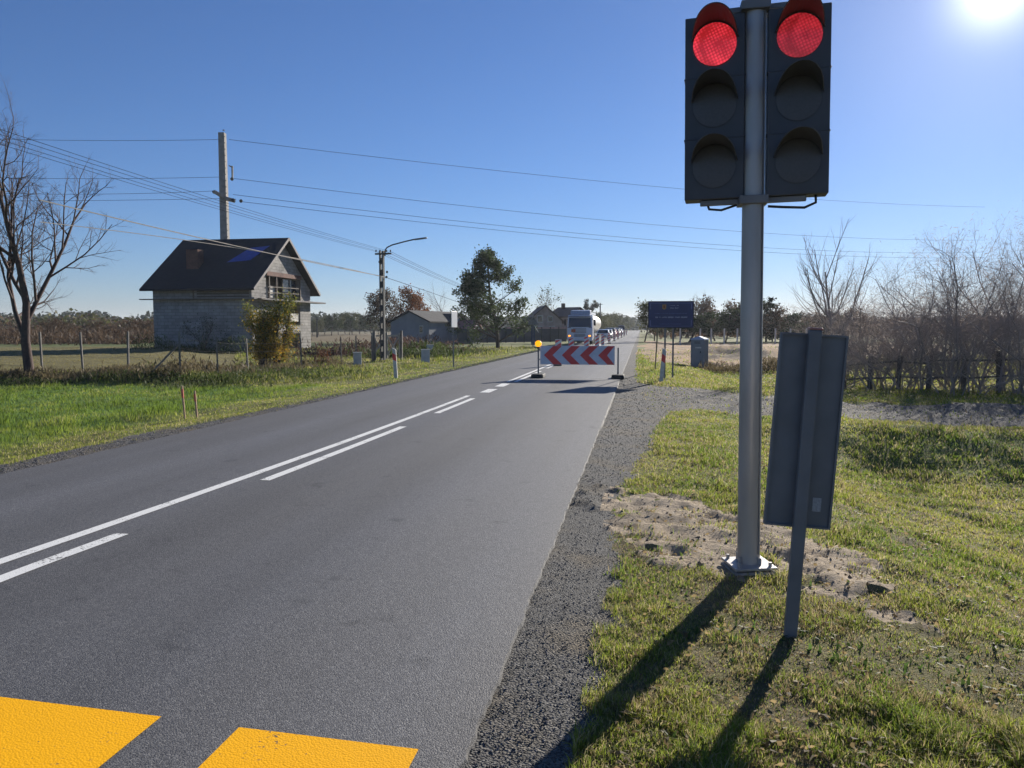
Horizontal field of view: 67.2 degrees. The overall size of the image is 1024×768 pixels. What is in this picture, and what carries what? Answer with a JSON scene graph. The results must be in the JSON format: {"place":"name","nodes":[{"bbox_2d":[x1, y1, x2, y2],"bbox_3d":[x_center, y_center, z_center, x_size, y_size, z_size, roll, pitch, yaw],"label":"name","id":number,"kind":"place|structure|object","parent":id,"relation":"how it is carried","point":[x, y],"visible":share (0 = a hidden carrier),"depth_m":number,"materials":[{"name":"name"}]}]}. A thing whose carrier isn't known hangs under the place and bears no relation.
{"place":"outdoors","nodes":[
{"label":"outdoors","id":0,"kind":"place"},
{"bbox_2d":[0,333,638,767],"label":"road","id":1,"kind":"structure","parent":0,"point":[378,591],"depth_m":5.39,"materials":[{"name":"asphalt"}]},
{"bbox_2d":[0,533,126,581],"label":"dashed line","id":2,"kind":"object","parent":1,"relation":"on","point":[26,568],"visible":1,"depth_m":5.54,"materials":[{"name":"white paint"}]},
{"bbox_2d":[0,697,160,767],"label":"yellow road marking","id":3,"kind":"object","parent":1,"relation":"on","point":[36,734],"visible":1,"depth_m":3.13,"materials":[{"name":"paint"}]},
{"bbox_2d":[0,396,467,563],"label":"line","id":4,"kind":"object","parent":1,"relation":"on","point":[71,537],"visible":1,"depth_m":7.37,"materials":[{"name":"white paint"}]},
{"bbox_2d":[198,727,417,767],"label":"yellow road marking","id":5,"kind":"object","parent":1,"relation":"on","point":[240,747],"visible":1,"depth_m":2.99,"materials":[{"name":"paint"}]},
{"bbox_2d":[261,426,406,479],"bbox_3d":[-2.249,0.877,10.631,0.131,0.001,4.653,1,4,11],"label":"dashed line","id":6,"kind":"object","parent":1,"relation":"on","point":[279,474],"visible":1,"depth_m":9.97,"materials":[{"name":"white paint"}]},
{"bbox_2d":[531,346,623,378],"bbox_3d":[2.184,-0.736,25.523,3.054,1.055,0.740,1,4,9],"label":"chevron barrier","id":7,"kind":"object","parent":1,"relation":"on","point":[582,355],"visible":1,"depth_m":25.45,"materials":[{"name":"red plastic"}]},
{"bbox_2d":[564,310,600,343],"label":"tanker truck","id":8,"kind":"object","parent":1,"relation":"on","point":[582,324],"visible":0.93,"depth_m":76.32,"materials":[{"name":"white paint"}]},
{"bbox_2d":[0,330,1023,767],"bbox_3d":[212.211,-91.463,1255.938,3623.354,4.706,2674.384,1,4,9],"label":"ground","id":9,"kind":"structure","parent":0,"point":[330,340],"depth_m":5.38,"materials":[{"name":"plant"}]},
{"bbox_2d":[42,316,72,331],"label":"autumn tree","id":10,"kind":"object","parent":9,"relation":"on","point":[54,322],"visible":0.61,"depth_m":93.60,"materials":[{"name":"brown plant"}]},
{"bbox_2d":[0,74,135,375],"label":"bare tree","id":11,"kind":"object","parent":9,"relation":"on","point":[28,310],"visible":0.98,"depth_m":27.66,"materials":[{"name":"brown plant"}]},
{"bbox_2d":[0,321,153,345],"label":"reddish scrub","id":12,"kind":"object","parent":9,"relation":"on","point":[47,339],"visible":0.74,"depth_m":79.19,"materials":[{"name":"brown plant"}]},
{"bbox_2d":[0,308,153,332],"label":"autumn wood","id":13,"kind":"object","parent":9,"relation":"on","point":[83,321],"visible":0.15,"depth_m":157.59,"materials":[{"name":"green plant"}]},
{"bbox_2d":[0,320,153,337],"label":"autumn wood","id":14,"kind":"object","parent":9,"relation":"on","point":[11,326],"visible":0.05,"depth_m":130.18,"materials":[{"name":"brown plant"}]},
{"bbox_2d":[0,313,153,334],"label":"autumn wood","id":15,"kind":"object","parent":9,"relation":"on","point":[9,318],"visible":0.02,"depth_m":181.76,"materials":[{"name":"brown plant"}]},
{"bbox_2d":[77,318,106,334],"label":"autumn tree","id":16,"kind":"object","parent":9,"relation":"on","point":[100,322],"visible":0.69,"depth_m":89.26,"materials":[{"name":"brown plant"}]},
{"bbox_2d":[0,360,200,383],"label":"dry weeds","id":17,"kind":"object","parent":9,"relation":"on","point":[48,373],"visible":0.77,"depth_m":27.03,"materials":[{"name":"plant"}]},
{"bbox_2d":[0,368,241,386],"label":"dark weeds","id":18,"kind":"object","parent":9,"relation":"on","point":[8,379],"visible":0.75,"depth_m":26.30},
{"bbox_2d":[113,317,142,334],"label":"autumn tree","id":19,"kind":"object","parent":9,"relation":"on","point":[128,324],"visible":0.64,"depth_m":97.41,"materials":[{"name":"brown plant"}]},
{"bbox_2d":[0,310,329,331],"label":"distant wood","id":20,"kind":"object","parent":9,"relation":"on","point":[146,315],"visible":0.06,"depth_m":341.86,"materials":[{"name":"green plant"}]},
{"bbox_2d":[113,330,252,353],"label":"weeds","id":21,"kind":"object","parent":9,"relation":"on","point":[187,348],"visible":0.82,"depth_m":57.19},
{"bbox_2d":[0,331,372,371],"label":"wire fence","id":22,"kind":"object","parent":9,"relation":"on","point":[127,356],"visible":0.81,"depth_m":28.84,"materials":[{"name":"metal"}]},
{"bbox_2d":[177,310,239,352],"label":"elder bush","id":23,"kind":"object","parent":9,"relation":"on","point":[206,332],"visible":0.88,"depth_m":57.34,"materials":[{"name":"green plant"}]},
{"bbox_2d":[212,130,242,238],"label":"power pole","id":24,"kind":"object","parent":9,"relation":"on","point":[222,193],"visible":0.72,"depth_m":68.60,"materials":[{"name":"concrete"}]},
{"bbox_2d":[234,178,906,239],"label":"power line","id":25,"kind":"object","parent":24,"relation":"attached to","point":[535,213],"visible":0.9,"depth_m":86.22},
{"bbox_2d":[229,139,966,206],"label":"power line","id":26,"kind":"object","parent":24,"relation":"attached to","point":[525,173],"visible":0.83,"depth_m":83.97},
{"bbox_2d":[233,194,967,252],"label":"power line","id":27,"kind":"object","parent":24,"relation":"attached to","point":[540,229],"visible":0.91,"depth_m":86.63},
{"bbox_2d":[247,202,984,257],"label":"power line","id":28,"kind":"object","parent":24,"relation":"attached to","point":[532,233],"visible":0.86,"depth_m":85.76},
{"bbox_2d":[139,238,325,350],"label":"unfinished house","id":29,"kind":"structure","parent":9,"relation":"on","point":[188,280],"depth_m":59.21,"materials":[{"name":"brick"}]},
{"bbox_2d":[282,278,296,299],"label":"window","id":30,"kind":"structure","parent":29,"relation":"in","point":[289,283],"depth_m":64.17,"materials":[{"name":"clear glass"}]},
{"bbox_2d":[64,360,411,388],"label":"green tufts","id":31,"kind":"object","parent":9,"relation":"on","point":[302,371],"visible":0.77,"depth_m":27.09,"materials":[{"name":"plant"}]},
{"bbox_2d":[143,350,385,377],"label":"dry weeds","id":32,"kind":"object","parent":9,"relation":"on","point":[211,366],"visible":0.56,"depth_m":33.04,"materials":[{"name":"plant"}]},
{"bbox_2d":[237,287,302,366],"bbox_3d":[-11.675,-2.640,36.996,2.743,4.024,3.088,-4,5,-41],"label":"young birch","id":33,"kind":"object","parent":9,"relation":"on","point":[268,324],"visible":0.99,"depth_m":36.52,"materials":[{"name":"green plant"}]},
{"bbox_2d":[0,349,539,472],"bbox_3d":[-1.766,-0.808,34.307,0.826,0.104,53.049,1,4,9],"label":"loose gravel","id":34,"kind":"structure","parent":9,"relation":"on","point":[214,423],"depth_m":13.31,"materials":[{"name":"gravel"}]},
{"bbox_2d":[0,342,576,474],"bbox_3d":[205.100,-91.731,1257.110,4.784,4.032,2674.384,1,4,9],"label":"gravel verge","id":35,"kind":"structure","parent":9,"relation":"on","point":[128,441],"depth_m":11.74,"materials":[{"name":"plant"}]},
{"bbox_2d":[309,349,332,362],"bbox_3d":[-9.501,-1.303,38.816,1.258,0.997,1.109,3,5,39],"label":"orange shrub","id":36,"kind":"object","parent":9,"relation":"on","point":[322,357],"visible":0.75,"depth_m":38.74,"materials":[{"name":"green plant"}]},
{"bbox_2d":[324,312,343,335],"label":"leafy tree","id":37,"kind":"object","parent":9,"relation":"on","point":[332,323],"visible":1,"depth_m":184.64,"materials":[{"name":"green plant"}]},
{"bbox_2d":[342,316,361,334],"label":"leafy tree","id":38,"kind":"object","parent":9,"relation":"on","point":[351,321],"visible":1,"depth_m":194.09,"materials":[{"name":"green plant"}]},
{"bbox_2d":[361,292,394,328],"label":"birch tree","id":39,"kind":"object","parent":9,"relation":"on","point":[376,310],"visible":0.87,"depth_m":99.70,"materials":[{"name":"green plant"}]},
{"bbox_2d":[371,331,402,360],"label":"timber gate","id":40,"kind":"structure","parent":9,"relation":"on","point":[399,335],"depth_m":44.76,"materials":[{"name":"wood"}]},
{"bbox_2d":[374,287,404,316],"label":"birch tree","id":41,"kind":"object","parent":9,"relation":"on","point":[388,294],"visible":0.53,"depth_m":102.39,"materials":[{"name":"green plant"}]},
{"bbox_2d":[392,348,397,377],"bbox_3d":[-3.983,-0.701,26.217,0.124,1.077,0.102,-3,4,0],"label":"marker post","id":42,"kind":"object","parent":9,"relation":"on","point":[394,362],"visible":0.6,"depth_m":26.17,"materials":[{"name":"white plastic"}]},
{"bbox_2d":[288,333,511,356],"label":"reddish scrub","id":43,"kind":"object","parent":9,"relation":"on","point":[352,346],"visible":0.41,"depth_m":54.43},
{"bbox_2d":[375,237,426,359],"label":"lamp pole","id":44,"kind":"object","parent":9,"relation":"on","point":[382,255],"visible":1,"depth_m":43.19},
{"bbox_2d":[0,144,371,250],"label":"power line","id":45,"kind":"object","parent":44,"relation":"attached to","point":[161,192],"visible":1,"depth_m":24.40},
{"bbox_2d":[2,140,376,250],"bbox_3d":[-11.162,-6.326,23.615,0.010,0.717,39.702,1,4,11],"label":"power line","id":46,"kind":"object","parent":44,"relation":"attached to","point":[164,190],"visible":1,"depth_m":23.91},
{"bbox_2d":[0,134,382,250],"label":"power line","id":47,"kind":"object","parent":44,"relation":"attached to","point":[161,185],"visible":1,"depth_m":22.95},
{"bbox_2d":[0,129,386,250],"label":"power line","id":48,"kind":"object","parent":44,"relation":"attached to","point":[165,183],"visible":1,"depth_m":22.81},
{"bbox_2d":[40,200,384,276],"bbox_3d":[-11.084,-5.944,33.908,0.031,1.264,20.172,2,5,23],"label":"power line","id":49,"kind":"object","parent":44,"relation":"attached to","point":[195,236],"visible":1,"depth_m":30.14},
{"bbox_2d":[41,222,385,277],"bbox_3d":[-11.100,-5.597,33.934,0.023,0.649,20.184,2,5,23],"label":"power line","id":50,"kind":"object","parent":44,"relation":"attached to","point":[193,241],"visible":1,"depth_m":29.89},
{"bbox_2d":[394,283,427,314],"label":"birch tree","id":51,"kind":"object","parent":9,"relation":"on","point":[408,300],"visible":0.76,"depth_m":97.92,"materials":[{"name":"brown plant"}]},
{"bbox_2d":[335,339,508,357],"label":"green scrub","id":52,"kind":"object","parent":9,"relation":"on","point":[414,351],"visible":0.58,"depth_m":50.25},
{"bbox_2d":[421,349,429,362],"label":"utility box","id":53,"kind":"object","parent":9,"relation":"on","point":[425,354],"visible":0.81,"depth_m":41.85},
{"bbox_2d":[387,310,467,343],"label":"barn","id":54,"kind":"structure","parent":9,"relation":"on","point":[414,323],"depth_m":89.01,"materials":[{"name":"grey concrete"}]},
{"bbox_2d":[443,314,461,343],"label":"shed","id":55,"kind":"structure","parent":9,"relation":"on","point":[450,334],"depth_m":91.97,"materials":[{"name":"grey"}]},
{"bbox_2d":[451,311,456,366],"bbox_3d":[-2.495,-1.845,32.948,0.090,2.520,0.600,1,4,19],"label":"traffic sign","id":56,"kind":"object","parent":9,"relation":"on","point":[453,319],"visible":0.93,"depth_m":32.90,"materials":[{"name":"grey metal"}]},
{"bbox_2d":[454,319,482,343],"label":"outbuilding","id":57,"kind":"structure","parent":9,"relation":"on","point":[461,323],"depth_m":92.53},
{"bbox_2d":[333,314,612,331],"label":"distant wood","id":58,"kind":"object","parent":9,"relation":"on","point":[505,325],"visible":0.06,"depth_m":385.82,"materials":[{"name":"green plant"}]},
{"bbox_2d":[445,243,539,347],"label":"alder tree","id":59,"kind":"object","parent":9,"relation":"on","point":[478,310],"visible":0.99,"depth_m":70.79,"materials":[{"name":"green plant"}]},
{"bbox_2d":[457,327,566,342],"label":"panel fence","id":60,"kind":"object","parent":9,"relation":"on","point":[548,334],"visible":0.64,"depth_m":92.82,"materials":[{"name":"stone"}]},
{"bbox_2d":[528,313,537,344],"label":"traffic sign","id":61,"kind":"object","parent":9,"relation":"on","point":[532,321],"visible":0.92,"depth_m":70.80,"materials":[{"name":"grey metal"}]},
{"bbox_2d":[521,305,563,326],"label":"country house","id":62,"kind":"structure","parent":9,"relation":"on","point":[545,316],"depth_m":115.36,"materials":[{"name":"paint"}]},
{"bbox_2d":[532,283,562,310],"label":"bare tree","id":63,"kind":"object","parent":9,"relation":"on","point":[547,300],"visible":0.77,"depth_m":119.02,"materials":[{"name":"green plant"}]},
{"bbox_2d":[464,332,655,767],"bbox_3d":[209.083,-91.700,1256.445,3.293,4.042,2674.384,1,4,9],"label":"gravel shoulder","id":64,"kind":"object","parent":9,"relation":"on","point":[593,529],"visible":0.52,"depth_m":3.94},
{"bbox_2d":[553,303,583,326],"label":"country house","id":65,"kind":"structure","parent":9,"relation":"on","point":[563,312],"depth_m":130.06,"materials":[{"name":"paint"}]},
{"bbox_2d":[583,299,603,332],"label":"conifer tree","id":66,"kind":"object","parent":9,"relation":"on","point":[594,305],"visible":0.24,"depth_m":188.39,"materials":[{"name":"green plant"}]},
{"bbox_2d":[635,297,663,341],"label":"leafy tree","id":67,"kind":"object","parent":9,"relation":"on","point":[643,308],"visible":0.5,"depth_m":90.94,"materials":[{"name":"green plant"}]},
{"bbox_2d":[659,348,665,381],"bbox_3d":[4.702,-0.589,24.012,0.124,1.077,0.102,6,5,9],"label":"marker post","id":68,"kind":"object","parent":9,"relation":"on","point":[663,358],"visible":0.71,"depth_m":23.96,"materials":[{"name":"white plastic"}]},
{"bbox_2d":[648,301,693,377],"bbox_3d":[5.678,-1.496,28.119,1.468,2.857,5.661,1,4,9],"label":"information board","id":69,"kind":"object","parent":9,"relation":"on","point":[670,314],"visible":0.98,"depth_m":25.29,"materials":[{"name":"blue metal"}]},
{"bbox_2d":[690,336,708,366],"bbox_3d":[9.252,-1.612,37.983,0.714,1.489,0.714,3,5,33],"label":"utility cabinet","id":70,"kind":"object","parent":9,"relation":"on","point":[699,348],"visible":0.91,"depth_m":37.74,"materials":[{"name":"grey plastic"}]},
{"bbox_2d":[692,341,701,362],"bbox_3d":[9.072,-1.563,37.712,0.471,1.095,0.036,3,5,33],"label":"door","id":71,"kind":"structure","parent":70,"relation":"in","point":[697,345],"depth_m":37.71,"materials":[{"name":"grey plastic"}]},
{"bbox_2d":[686,294,715,336],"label":"autumn tree","id":72,"kind":"object","parent":9,"relation":"on","point":[704,308],"visible":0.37,"depth_m":97.63,"materials":[{"name":"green plant"}]},
{"bbox_2d":[690,311,724,336],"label":"leafy tree","id":73,"kind":"object","parent":9,"relation":"on","point":[699,320],"visible":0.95,"depth_m":91.46,"materials":[{"name":"green plant"}]},
{"bbox_2d":[714,308,739,341],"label":"leafy tree","id":74,"kind":"object","parent":9,"relation":"on","point":[728,325],"visible":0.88,"depth_m":95.15,"materials":[{"name":"green plant"}]},
{"bbox_2d":[721,294,740,329],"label":"autumn tree","id":75,"kind":"object","parent":9,"relation":"on","point":[730,305],"visible":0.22,"depth_m":99.03,"materials":[{"name":"brown plant"}]},
{"bbox_2d":[763,297,783,341],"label":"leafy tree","id":76,"kind":"object","parent":9,"relation":"on","point":[768,305],"visible":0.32,"depth_m":97.00,"materials":[{"name":"green plant"}]},
{"bbox_2d":[698,356,851,374],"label":"dry weeds","id":77,"kind":"object","parent":9,"relation":"on","point":[768,365],"visible":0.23,"depth_m":36.87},
{"bbox_2d":[600,341,950,635],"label":"sand","id":78,"kind":"structure","parent":9,"relation":"on","point":[713,545],"depth_m":6.06,"materials":[{"name":"sand"}]},
{"bbox_2d":[679,328,806,344],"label":"post fence","id":79,"kind":"object","parent":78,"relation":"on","point":[724,336],"visible":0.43,"depth_m":83.79,"materials":[{"name":"wood"}]},
{"bbox_2d":[574,482,929,624],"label":"sand clods","id":80,"kind":"object","parent":78,"relation":"on","point":[849,576],"visible":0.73,"depth_m":5.67,"materials":[{"name":"soil"}]},
{"bbox_2d":[684,0,831,575],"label":"traffic light","id":81,"kind":"object","parent":78,"relation":"on","point":[744,135],"visible":0.99,"depth_m":5.09,"materials":[{"name":"black plastic"},{"name":"red glass lens"},{"name":"galvanised steel"}]},
{"bbox_2d":[763,304,791,341],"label":"autumn tree","id":82,"kind":"object","parent":9,"relation":"on","point":[775,316],"visible":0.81,"depth_m":95.64,"materials":[{"name":"brown plant"}]},
{"bbox_2d":[776,311,809,332],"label":"leafy tree","id":83,"kind":"object","parent":9,"relation":"on","point":[796,314],"visible":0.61,"depth_m":95.74,"materials":[{"name":"green plant"}]},
{"bbox_2d":[622,314,965,329],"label":"distant wood","id":84,"kind":"object","parent":9,"relation":"on","point":[636,323],"visible":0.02,"depth_m":490.19,"materials":[{"name":"green plant"}]},
{"bbox_2d":[763,327,848,637],"bbox_3d":[1.578,0.582,4.147,0.412,1.771,0.102,0,4,6],"label":"road sign","id":85,"kind":"object","parent":9,"relation":"on","point":[806,416],"visible":0.87,"depth_m":4.14,"materials":[{"name":"metal"}]},
{"bbox_2d":[606,435,1023,767],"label":"fallen leaves","id":86,"kind":"object","parent":9,"relation":"on","point":[795,682],"visible":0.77,"depth_m":3.96,"materials":[{"name":"brown dry leaves"}]},
{"bbox_2d":[799,310,834,334],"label":"autumn tree","id":87,"kind":"object","parent":9,"relation":"on","point":[813,321],"visible":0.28,"depth_m":89.79,"materials":[{"name":"brown plant"}]},
{"bbox_2d":[649,314,1015,338],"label":"distant wood","id":88,"kind":"object","parent":9,"relation":"on","point":[688,335],"visible":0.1,"depth_m":138.19,"materials":[{"name":"green plant"}]},
{"bbox_2d":[786,215,883,333],"bbox_3d":[12.289,-3.398,29.993,3.600,6.156,4.143,1,4,9],"label":"bare tree","id":89,"kind":"object","parent":9,"relation":"on","point":[829,316],"visible":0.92,"depth_m":29.71,"materials":[{"name":"plant"}]},
{"bbox_2d":[647,423,1023,767],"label":"broad weeds","id":90,"kind":"object","parent":9,"relation":"on","point":[865,664],"visible":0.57,"depth_m":4.03,"materials":[{"name":"green plant"}]},
{"bbox_2d":[773,252,902,374],"bbox_3d":[14.322,-2.680,32.635,5.951,5.484,5.965,-4,6,-42],"label":"bare shrub","id":91,"kind":"object","parent":9,"relation":"on","point":[810,316],"visible":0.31,"depth_m":32.18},
{"bbox_2d":[796,316,889,376],"bbox_3d":[12.863,-1.417,30.040,2.870,2.775,5.296,4,6,43],"label":"bare shrub","id":92,"kind":"object","parent":9,"relation":"on","point":[852,346],"visible":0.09,"depth_m":30.56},
{"bbox_2d":[809,290,938,386],"bbox_3d":[12.375,-1.455,25.948,4.534,3.529,4.919,1,4,9],"label":"bare shrub","id":93,"kind":"object","parent":9,"relation":"on","point":[880,345],"visible":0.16,"depth_m":25.51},
{"bbox_2d":[822,305,957,390],"bbox_3d":[10.449,-0.653,21.331,4.140,3.258,2.542,2,5,23],"label":"bare shrub","id":94,"kind":"object","parent":9,"relation":"on","point":[876,359],"visible":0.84,"depth_m":21.29,"materials":[{"name":"plant"}]},
{"bbox_2d":[798,266,1016,391],"bbox_3d":[12.069,-1.146,23.693,6.678,5.255,4.100,2,5,23],"label":"bare shrub","id":95,"kind":"object","parent":9,"relation":"on","point":[874,337],"visible":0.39,"depth_m":23.77,"materials":[{"name":"plant"}]},
{"bbox_2d":[792,241,1022,388],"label":"bare shrub","id":96,"kind":"object","parent":9,"relation":"on","point":[985,374],"visible":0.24,"depth_m":25.75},
{"bbox_2d":[824,211,1021,392],"bbox_3d":[11.796,-2.181,22.744,5.685,5.953,9.900,1,4,9],"label":"bare shrub","id":97,"kind":"object","parent":9,"relation":"on","point":[956,301],"visible":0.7,"depth_m":20.81,"materials":[{"name":"plant"}]},
{"bbox_2d":[834,247,1023,389],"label":"bare shrub","id":98,"kind":"object","parent":9,"relation":"on","point":[907,318],"visible":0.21,"depth_m":25.59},
{"bbox_2d":[836,208,1023,391],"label":"bare shrub","id":99,"kind":"object","parent":9,"relation":"on","point":[898,304],"visible":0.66,"depth_m":22.61,"materials":[{"name":"plant"}]},
{"bbox_2d":[844,351,1023,391],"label":"rail fence","id":100,"kind":"object","parent":9,"relation":"on","point":[869,383],"visible":0.34,"depth_m":22.23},
{"bbox_2d":[886,200,1023,394],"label":"bare shrub","id":101,"kind":"object","parent":9,"relation":"on","point":[1008,350],"visible":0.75,"depth_m":20.59,"materials":[{"name":"plant"}]},
{"bbox_2d":[889,289,1023,396],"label":"bare shrub","id":102,"kind":"object","parent":9,"relation":"on","point":[938,359],"visible":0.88,"depth_m":19.61,"materials":[{"name":"plant"}]},
{"bbox_2d":[894,238,1023,384],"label":"bare shrub","id":103,"kind":"object","parent":9,"relation":"on","point":[981,314],"visible":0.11,"depth_m":26.34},
{"bbox_2d":[895,230,1023,393],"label":"bare shrub","id":104,"kind":"object","parent":9,"relation":"on","point":[996,350],"visible":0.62,"depth_m":20.73,"materials":[{"name":"plant"}]},
{"bbox_2d":[934,243,1023,384],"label":"bare shrub","id":105,"kind":"object","parent":9,"relation":"on","point":[1005,303],"visible":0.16,"depth_m":24.73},
{"bbox_2d":[962,222,1023,390],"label":"bare shrub","id":106,"kind":"object","parent":9,"relation":"on","point":[1002,289],"visible":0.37,"depth_m":22.68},
{"bbox_2d":[0,0,1023,319],"label":"sky","id":107,"kind":"structure","parent":0,"point":[927,96],"materials":[{"name":"blue"}]},
{"bbox_2d":[468,378,1023,767],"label":"loose gravel","id":108,"kind":"structure","parent":0,"point":[538,704],"depth_m":4.20,"materials":[{"name":"gravel"}]},
{"bbox_2d":[554,378,1023,548],"bbox_3d":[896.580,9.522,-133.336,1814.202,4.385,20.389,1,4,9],"label":"gravel driveway","id":109,"kind":"structure","parent":0,"point":[594,460],"depth_m":14.66,"materials":[{"name":"gravel"}]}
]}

